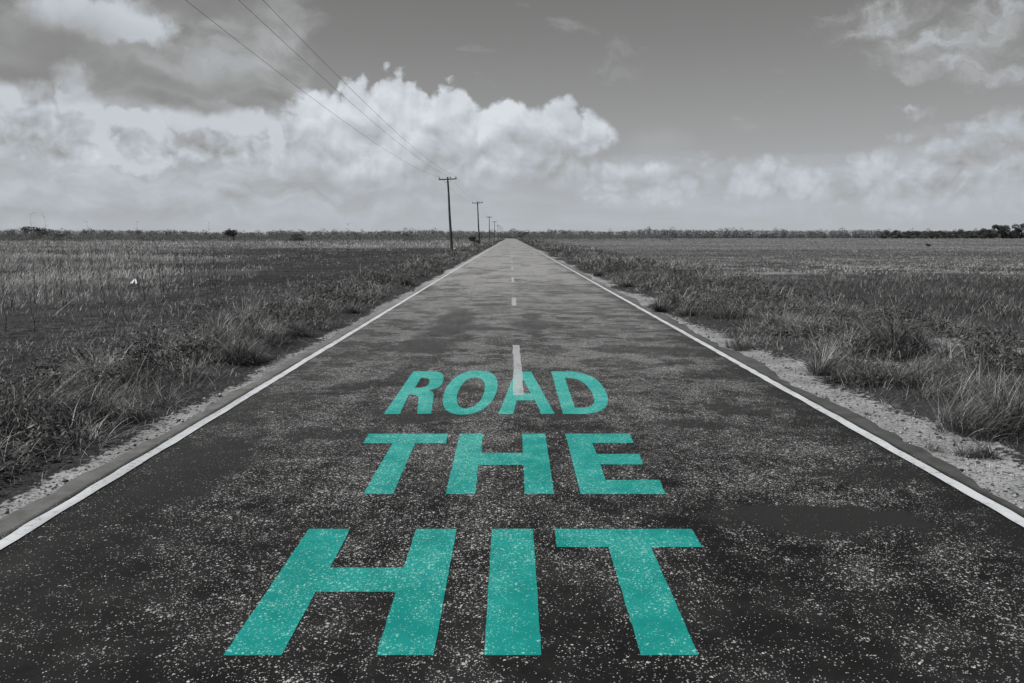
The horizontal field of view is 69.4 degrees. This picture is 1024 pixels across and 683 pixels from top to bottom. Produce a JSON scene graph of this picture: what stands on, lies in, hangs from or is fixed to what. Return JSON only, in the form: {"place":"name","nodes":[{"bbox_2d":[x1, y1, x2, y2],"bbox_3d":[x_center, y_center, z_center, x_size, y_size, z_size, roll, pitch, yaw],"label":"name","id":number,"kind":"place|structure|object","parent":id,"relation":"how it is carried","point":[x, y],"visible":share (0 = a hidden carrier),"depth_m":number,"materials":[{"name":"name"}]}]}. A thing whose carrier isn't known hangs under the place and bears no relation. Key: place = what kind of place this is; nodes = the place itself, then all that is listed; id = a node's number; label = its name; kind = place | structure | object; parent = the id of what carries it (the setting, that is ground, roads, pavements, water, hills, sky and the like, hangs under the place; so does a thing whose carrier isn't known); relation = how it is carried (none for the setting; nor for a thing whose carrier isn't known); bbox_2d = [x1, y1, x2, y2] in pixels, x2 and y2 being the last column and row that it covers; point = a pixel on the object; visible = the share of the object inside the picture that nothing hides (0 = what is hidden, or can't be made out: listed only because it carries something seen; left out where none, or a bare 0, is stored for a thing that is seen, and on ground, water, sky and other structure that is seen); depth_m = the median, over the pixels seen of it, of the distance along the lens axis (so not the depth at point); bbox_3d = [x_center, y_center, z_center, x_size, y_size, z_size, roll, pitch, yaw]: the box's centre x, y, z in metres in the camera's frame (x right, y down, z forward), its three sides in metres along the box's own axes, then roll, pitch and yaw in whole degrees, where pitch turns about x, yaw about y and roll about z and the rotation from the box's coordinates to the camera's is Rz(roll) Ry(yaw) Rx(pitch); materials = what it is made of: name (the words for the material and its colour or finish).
{"place":"outdoors","nodes":[
{"label":"outdoors","id":0,"kind":"place"},
{"bbox_2d":[263,0,464,187],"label":"overhead wire","id":1,"kind":"object","parent":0,"point":[349,87],"visible":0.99,"depth_m":31.63,"materials":[{"name":"grey metal"}]},
{"bbox_2d":[0,238,1023,682],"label":"road","id":2,"kind":"structure","parent":0,"point":[830,550],"depth_m":4.42,"materials":[{"name":"grey asphalt"}]},
{"bbox_2d":[0,242,500,549],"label":"edge line","id":3,"kind":"object","parent":2,"relation":"on","point":[25,529],"visible":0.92,"depth_m":5.80,"materials":[{"name":"white paint"}]},
{"bbox_2d":[224,529,455,654],"bbox_3d":[-0.755,1.190,3.678,0.870,0.001,1.323,0,8,0],"label":"painted letter","id":4,"kind":"object","parent":2,"relation":"on","point":[416,583],"visible":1,"depth_m":3.59,"materials":[{"name":"teal paint"}]},
{"bbox_2d":[363,434,447,493],"bbox_3d":[-0.894,0.907,5.667,0.699,0.001,1.520,0,8,0],"label":"painted letter","id":5,"kind":"object","parent":2,"relation":"on","point":[387,475],"visible":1,"depth_m":5.78,"materials":[{"name":"teal paint"}]},
{"bbox_2d":[384,371,443,413],"bbox_3d":[-1.016,0.538,8.255,0.469,0.001,2.291,0,8,0],"label":"painted letter","id":6,"kind":"object","parent":2,"relation":"on","point":[425,395],"visible":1,"depth_m":8.11,"materials":[{"name":"teal paint"}]},
{"bbox_2d":[443,371,497,414],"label":"painted letter","id":7,"kind":"object","parent":2,"relation":"on","point":[450,403],"visible":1,"depth_m":8.11,"materials":[{"name":"teal paint"}]},
{"bbox_2d":[446,434,553,493],"bbox_3d":[-0.080,0.907,5.667,0.743,0.001,1.519,0,8,0],"label":"painted letter","id":8,"kind":"object","parent":2,"relation":"on","point":[470,457],"visible":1,"depth_m":5.60,"materials":[{"name":"teal paint"}]},
{"bbox_2d":[484,529,540,654],"bbox_3d":[0.004,1.190,3.678,0.242,0.001,1.322,0,8,0],"label":"painted letter","id":9,"kind":"object","parent":2,"relation":"on","point":[512,625],"visible":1,"depth_m":3.51,"materials":[{"name":"teal paint"}]},
{"bbox_2d":[512,345,523,394],"bbox_3d":[0.068,0.316,9.793,0.128,0.001,3.700,0,8,0],"label":"dash","id":10,"kind":"object","parent":2,"relation":"on","point":[518,378],"visible":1,"depth_m":9.14,"materials":[{"name":"paint"}]},
{"bbox_2d":[499,372,553,413],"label":"painted letter","id":11,"kind":"object","parent":2,"relation":"on","point":[536,394],"visible":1,"depth_m":7.90,"materials":[{"name":"teal paint"}]},
{"bbox_2d":[551,371,607,413],"bbox_3d":[0.764,0.539,8.249,0.549,0.001,2.278,0,8,0],"label":"painted letter","id":12,"kind":"object","parent":2,"relation":"on","point":[596,388],"visible":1,"depth_m":8.11,"materials":[{"name":"teal paint"}]},
{"bbox_2d":[565,434,664,493],"bbox_3d":[0.745,0.907,5.667,0.583,0.001,1.520,0,8,0],"label":"painted letter","id":13,"kind":"object","parent":2,"relation":"on","point":[587,460],"visible":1,"depth_m":5.53,"materials":[{"name":"teal paint"}]},
{"bbox_2d":[555,529,701,654],"bbox_3d":[0.651,1.190,3.678,0.809,0.001,1.322,0,8,0],"label":"painted letter","id":14,"kind":"object","parent":2,"relation":"on","point":[658,624],"visible":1,"depth_m":3.69,"materials":[{"name":"teal paint"}]},
{"bbox_2d":[520,241,1023,526],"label":"edge line","id":15,"kind":"object","parent":2,"relation":"on","point":[1008,513],"visible":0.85,"depth_m":6.29,"materials":[{"name":"white paint"}]},
{"bbox_2d":[0,236,1023,518],"bbox_3d":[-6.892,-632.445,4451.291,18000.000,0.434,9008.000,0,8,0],"label":"ground","id":16,"kind":"structure","parent":0,"point":[94,454],"depth_m":17.05,"materials":[{"name":"grey plant"}]},
{"bbox_2d":[30,212,36,312],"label":"reed","id":17,"kind":"object","parent":16,"relation":"on","point":[33,264],"visible":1,"depth_m":18.26,"materials":[{"name":"grey plant"}]},
{"bbox_2d":[20,226,52,239],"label":"bush","id":18,"kind":"object","parent":16,"relation":"on","point":[44,230],"visible":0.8,"depth_m":295.76,"materials":[{"name":"black plant"}]},
{"bbox_2d":[0,424,94,491],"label":"creeping weeds","id":19,"kind":"object","parent":16,"relation":"on","point":[3,472],"visible":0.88,"depth_m":5.62,"materials":[{"name":"grey plant"}]},
{"bbox_2d":[52,233,66,240],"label":"bush","id":20,"kind":"object","parent":16,"relation":"on","point":[62,234],"visible":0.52,"depth_m":257.21,"materials":[{"name":"grey plant"}]},
{"bbox_2d":[0,353,124,439],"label":"grass tussock","id":21,"kind":"object","parent":16,"relation":"on","point":[11,415],"depth_m":6.45,"materials":[{"name":"grey plant"}]},
{"bbox_2d":[54,293,83,315],"bbox_3d":[-10.386,-0.840,17.288,0.712,0.572,0.026,-2,8,-16],"label":"dry stick","id":22,"kind":"object","parent":16,"relation":"on","point":[68,303],"visible":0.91,"depth_m":17.28,"materials":[{"name":"grey wood"}]},
{"bbox_2d":[36,335,149,384],"bbox_3d":[-4.935,0.213,8.755,1.394,0.622,1.492,0,8,0],"label":"grass tussock","id":23,"kind":"object","parent":16,"relation":"on","point":[97,366],"depth_m":8.74,"materials":[{"name":"grey plant"}]},
{"bbox_2d":[53,375,165,426],"bbox_3d":[-3.830,0.518,6.967,1.090,0.512,1.106,-3,9,-17],"label":"grass tussock","id":24,"kind":"object","parent":16,"relation":"on","point":[115,410],"depth_m":6.90,"materials":[{"name":"grey plant"}]},
{"bbox_2d":[152,237,164,301],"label":"dead stalk","id":25,"kind":"object","parent":16,"relation":"on","point":[159,271],"visible":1,"depth_m":20.89,"materials":[{"name":"grey plant"}]},
{"bbox_2d":[0,247,448,371],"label":"burnt stubble","id":26,"kind":"object","parent":16,"relation":"on","point":[333,256],"visible":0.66,"depth_m":41.71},
{"bbox_2d":[223,228,237,241],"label":"tree","id":27,"kind":"object","parent":16,"relation":"on","point":[232,233],"visible":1,"depth_m":224.45,"materials":[{"name":"black plant"}]},
{"bbox_2d":[204,328,278,365],"bbox_3d":[-3.653,0.029,10.059,1.250,0.594,1.311,-7,11,-41],"label":"grass tussock","id":28,"kind":"object","parent":16,"relation":"on","point":[240,355],"depth_m":9.99,"materials":[{"name":"grey plant"}]},
{"bbox_2d":[0,238,498,363],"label":"dry grass","id":29,"kind":"structure","parent":16,"relation":"on","point":[60,249],"depth_m":49.23,"materials":[{"name":"grey plant"}]},
{"bbox_2d":[0,238,505,506],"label":"verge grass","id":30,"kind":"structure","parent":16,"relation":"on","point":[146,384],"depth_m":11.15,"materials":[{"name":"grey plant"}]},
{"bbox_2d":[234,313,296,342],"bbox_3d":[-4.033,-0.233,12.015,1.191,0.524,1.350,0,8,0],"label":"grass tussock","id":31,"kind":"object","parent":16,"relation":"on","point":[267,332],"depth_m":11.92,"materials":[{"name":"grey plant"}]},
{"bbox_2d":[269,307,318,336],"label":"grass tussock","id":32,"kind":"object","parent":16,"relation":"on","point":[298,328],"depth_m":12.70,"materials":[{"name":"grey plant"}]},
{"bbox_2d":[289,233,304,241],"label":"bush","id":33,"kind":"object","parent":16,"relation":"on","point":[296,238],"visible":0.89,"depth_m":223.97,"materials":[{"name":"black plant"}]},
{"bbox_2d":[332,300,361,313],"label":"grass tussock","id":34,"kind":"object","parent":16,"relation":"on","point":[353,308],"depth_m":16.72,"materials":[{"name":"grey plant"}]},
{"bbox_2d":[0,231,701,241],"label":"scrub","id":35,"kind":"object","parent":16,"relation":"on","point":[247,237],"visible":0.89,"depth_m":294.83,"materials":[{"name":"grey plant"}]},
{"bbox_2d":[343,288,378,304],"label":"grass tussock","id":36,"kind":"object","parent":16,"relation":"on","point":[364,296],"depth_m":18.92,"materials":[{"name":"grey plant"}]},
{"bbox_2d":[399,275,416,285],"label":"grass tussock","id":37,"kind":"object","parent":16,"relation":"on","point":[407,282],"depth_m":26.00,"materials":[{"name":"grey plant"}]},
{"bbox_2d":[439,176,456,250],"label":"power pole","id":38,"kind":"object","parent":16,"relation":"on","point":[450,226],"visible":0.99,"depth_m":91.98,"materials":[{"name":"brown wood"}]},
{"bbox_2d":[186,0,493,224],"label":"overhead wire","id":39,"kind":"object","parent":38,"relation":"attached to","point":[286,78],"visible":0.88,"depth_m":27.72,"materials":[{"name":"grey metal"}]},
{"bbox_2d":[240,1,490,217],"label":"overhead wire","id":40,"kind":"object","parent":38,"relation":"attached to","point":[323,78],"visible":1,"depth_m":27.97,"materials":[{"name":"grey metal"}]},
{"bbox_2d":[468,236,480,243],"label":"bush","id":41,"kind":"object","parent":16,"relation":"on","point":[473,238],"visible":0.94,"depth_m":156.36,"materials":[{"name":"black plant"}]},
{"bbox_2d":[472,201,482,241],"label":"power pole","id":42,"kind":"object","parent":16,"relation":"on","point":[477,204],"visible":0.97,"depth_m":157.82,"materials":[{"name":"wood"}]},
{"bbox_2d":[0,226,1022,237],"bbox_3d":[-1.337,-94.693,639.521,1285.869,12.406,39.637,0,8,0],"label":"distant wood","id":43,"kind":"object","parent":16,"relation":"on","point":[815,234],"visible":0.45,"depth_m":633.13,"materials":[{"name":"grey plant"}]},
{"bbox_2d":[0,275,1023,494],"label":"dead straw","id":44,"kind":"object","parent":16,"relation":"on","point":[599,276],"visible":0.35,"depth_m":9.74,"materials":[{"name":"grey plant"}]},
{"bbox_2d":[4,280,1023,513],"bbox_3d":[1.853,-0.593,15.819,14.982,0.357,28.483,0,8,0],"label":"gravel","id":45,"kind":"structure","parent":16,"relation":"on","point":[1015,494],"depth_m":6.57,"materials":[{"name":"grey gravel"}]},
{"bbox_2d":[592,267,606,276],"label":"grass tussock","id":46,"kind":"object","parent":16,"relation":"on","point":[597,274],"depth_m":32.06,"materials":[{"name":"grey plant"}]},
{"bbox_2d":[618,279,632,286],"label":"grass tussock","id":47,"kind":"object","parent":16,"relation":"on","point":[627,284],"depth_m":25.25,"materials":[{"name":"grey plant"}]},
{"bbox_2d":[650,295,678,311],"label":"grass tussock","id":48,"kind":"object","parent":16,"relation":"on","point":[663,308],"depth_m":17.09,"materials":[{"name":"grey plant"}]},
{"bbox_2d":[675,303,700,316],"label":"grass tussock","id":49,"kind":"object","parent":16,"relation":"on","point":[683,312],"depth_m":16.09,"materials":[{"name":"grey plant"}]},
{"bbox_2d":[708,297,756,319],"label":"grass tussock","id":50,"kind":"object","parent":16,"relation":"on","point":[731,313],"depth_m":15.04,"materials":[{"name":"grey plant"}]},
{"bbox_2d":[724,332,760,350],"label":"grass tussock","id":51,"kind":"object","parent":16,"relation":"on","point":[739,346],"depth_m":11.37,"materials":[{"name":"grey plant"}]},
{"bbox_2d":[516,238,1023,471],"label":"verge grass","id":52,"kind":"structure","parent":16,"relation":"on","point":[779,320],"depth_m":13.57,"materials":[{"name":"grey plant"}]},
{"bbox_2d":[542,238,1023,343],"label":"field grass","id":53,"kind":"structure","parent":16,"relation":"on","point":[1003,308],"depth_m":42.05,"materials":[{"name":"grey plant"}]},
{"bbox_2d":[793,339,855,376],"bbox_3d":[3.927,0.176,9.313,0.957,0.505,0.982,8,11,44],"label":"grass tussock","id":54,"kind":"object","parent":16,"relation":"on","point":[817,368],"depth_m":9.25,"materials":[{"name":"grey plant"}]},
{"bbox_2d":[821,358,864,383],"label":"grass tussock","id":55,"kind":"object","parent":16,"relation":"on","point":[842,376],"depth_m":8.71,"materials":[{"name":"grey plant"}]},
{"bbox_2d":[878,232,886,238],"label":"tree","id":56,"kind":"object","parent":16,"relation":"on","point":[883,235],"visible":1,"depth_m":569.83,"materials":[{"name":"black plant"}]},
{"bbox_2d":[881,230,891,238],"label":"tree","id":57,"kind":"object","parent":16,"relation":"on","point":[887,232],"visible":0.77,"depth_m":572.98,"materials":[{"name":"black plant"}]},
{"bbox_2d":[826,289,960,362],"bbox_3d":[5.122,-0.277,10.022,1.931,1.030,1.984,0,8,0],"label":"grass tussock","id":58,"kind":"object","parent":16,"relation":"on","point":[898,337],"depth_m":9.91,"materials":[{"name":"grey plant"}]},
{"bbox_2d":[892,230,900,238],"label":"tree","id":59,"kind":"object","parent":16,"relation":"on","point":[894,236],"visible":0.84,"depth_m":572.63,"materials":[{"name":"black plant"}]},
{"bbox_2d":[896,232,905,238],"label":"tree","id":60,"kind":"object","parent":16,"relation":"on","point":[899,234],"visible":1,"depth_m":559.35,"materials":[{"name":"black plant"}]},
{"bbox_2d":[904,230,913,238],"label":"tree","id":61,"kind":"object","parent":16,"relation":"on","point":[907,233],"visible":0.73,"depth_m":566.41,"materials":[{"name":"black plant"}]},
{"bbox_2d":[910,231,918,238],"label":"tree","id":62,"kind":"object","parent":16,"relation":"on","point":[916,233],"visible":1,"depth_m":557.47,"materials":[{"name":"black plant"}]},
{"bbox_2d":[921,232,929,238],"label":"tree","id":63,"kind":"object","parent":16,"relation":"on","point":[925,234],"visible":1,"depth_m":555.27,"materials":[{"name":"black plant"}]},
{"bbox_2d":[887,343,973,388],"bbox_3d":[4.813,0.281,8.482,1.228,0.519,0.870,-3,9,-21],"label":"grass tussock","id":64,"kind":"object","parent":16,"relation":"on","point":[912,374],"depth_m":8.49,"materials":[{"name":"grey plant"}]},
{"bbox_2d":[928,231,934,238],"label":"tree","id":65,"kind":"object","parent":16,"relation":"on","point":[931,234],"visible":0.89,"depth_m":559.09,"materials":[{"name":"black plant"}]},
{"bbox_2d":[920,440,949,453],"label":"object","id":66,"kind":"object","parent":16,"relation":"on","point":[936,447],"depth_m":6.06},
{"bbox_2d":[932,231,940,238],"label":"tree","id":67,"kind":"object","parent":16,"relation":"on","point":[935,233],"visible":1,"depth_m":554.53,"materials":[{"name":"black plant"}]},
{"bbox_2d":[937,230,943,238],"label":"tree","id":68,"kind":"object","parent":16,"relation":"on","point":[941,232],"visible":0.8,"depth_m":558.03,"materials":[{"name":"black plant"}]},
{"bbox_2d":[944,231,954,238],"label":"tree","id":69,"kind":"object","parent":16,"relation":"on","point":[949,234],"visible":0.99,"depth_m":561.49,"materials":[{"name":"black plant"}]},
{"bbox_2d":[918,355,990,399],"bbox_3d":[4.814,0.391,8.014,0.977,0.450,0.999,0,8,0],"label":"grass tussock","id":70,"kind":"object","parent":16,"relation":"on","point":[945,384],"depth_m":8.03,"materials":[{"name":"grey plant"}]},
{"bbox_2d":[950,231,958,237],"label":"tree","id":71,"kind":"object","parent":16,"relation":"on","point":[955,233],"visible":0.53,"depth_m":574.85,"materials":[{"name":"black plant"}]},
{"bbox_2d":[888,353,1023,442],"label":"grass tussock","id":72,"kind":"object","parent":16,"relation":"on","point":[1009,420],"depth_m":6.44,"materials":[{"name":"grey plant"}]},
{"bbox_2d":[954,229,963,237],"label":"tree","id":73,"kind":"object","parent":16,"relation":"on","point":[960,231],"visible":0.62,"depth_m":592.67,"materials":[{"name":"black plant"}]},
{"bbox_2d":[966,231,976,238],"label":"tree","id":74,"kind":"object","parent":16,"relation":"on","point":[972,235],"visible":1,"depth_m":558.72,"materials":[{"name":"black plant"}]},
{"bbox_2d":[953,435,1006,460],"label":"grass tussock","id":75,"kind":"object","parent":16,"relation":"on","point":[977,452],"depth_m":5.85,"materials":[{"name":"grey plant"}]},
{"bbox_2d":[976,228,987,238],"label":"tree","id":76,"kind":"object","parent":16,"relation":"on","point":[980,231],"visible":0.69,"depth_m":554.91,"materials":[{"name":"black plant"}]},
{"bbox_2d":[982,225,998,238],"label":"tall tree","id":77,"kind":"object","parent":16,"relation":"on","point":[988,232],"visible":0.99,"depth_m":538.70,"materials":[{"name":"black plant"}]},
{"bbox_2d":[966,331,1017,354],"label":"grass tussock","id":78,"kind":"object","parent":16,"relation":"on","point":[995,342],"depth_m":10.23,"materials":[{"name":"grey plant"}]},
{"bbox_2d":[996,225,1010,238],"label":"tall tree","id":79,"kind":"object","parent":16,"relation":"on","point":[1001,229],"visible":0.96,"depth_m":538.89,"materials":[{"name":"black plant"}]},
{"bbox_2d":[1004,224,1019,238],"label":"tall tree","id":80,"kind":"object","parent":16,"relation":"on","point":[1014,235],"visible":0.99,"depth_m":536.79,"materials":[{"name":"black plant"}]},
{"bbox_2d":[1011,223,1023,238],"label":"tall tree","id":81,"kind":"object","parent":16,"relation":"on","point":[1019,231],"visible":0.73,"depth_m":539.14,"materials":[{"name":"black plant"}]},
{"bbox_2d":[0,0,1023,235],"label":"sky","id":82,"kind":"structure","parent":0,"point":[124,115],"materials":[{"name":"grey"}]}
]}

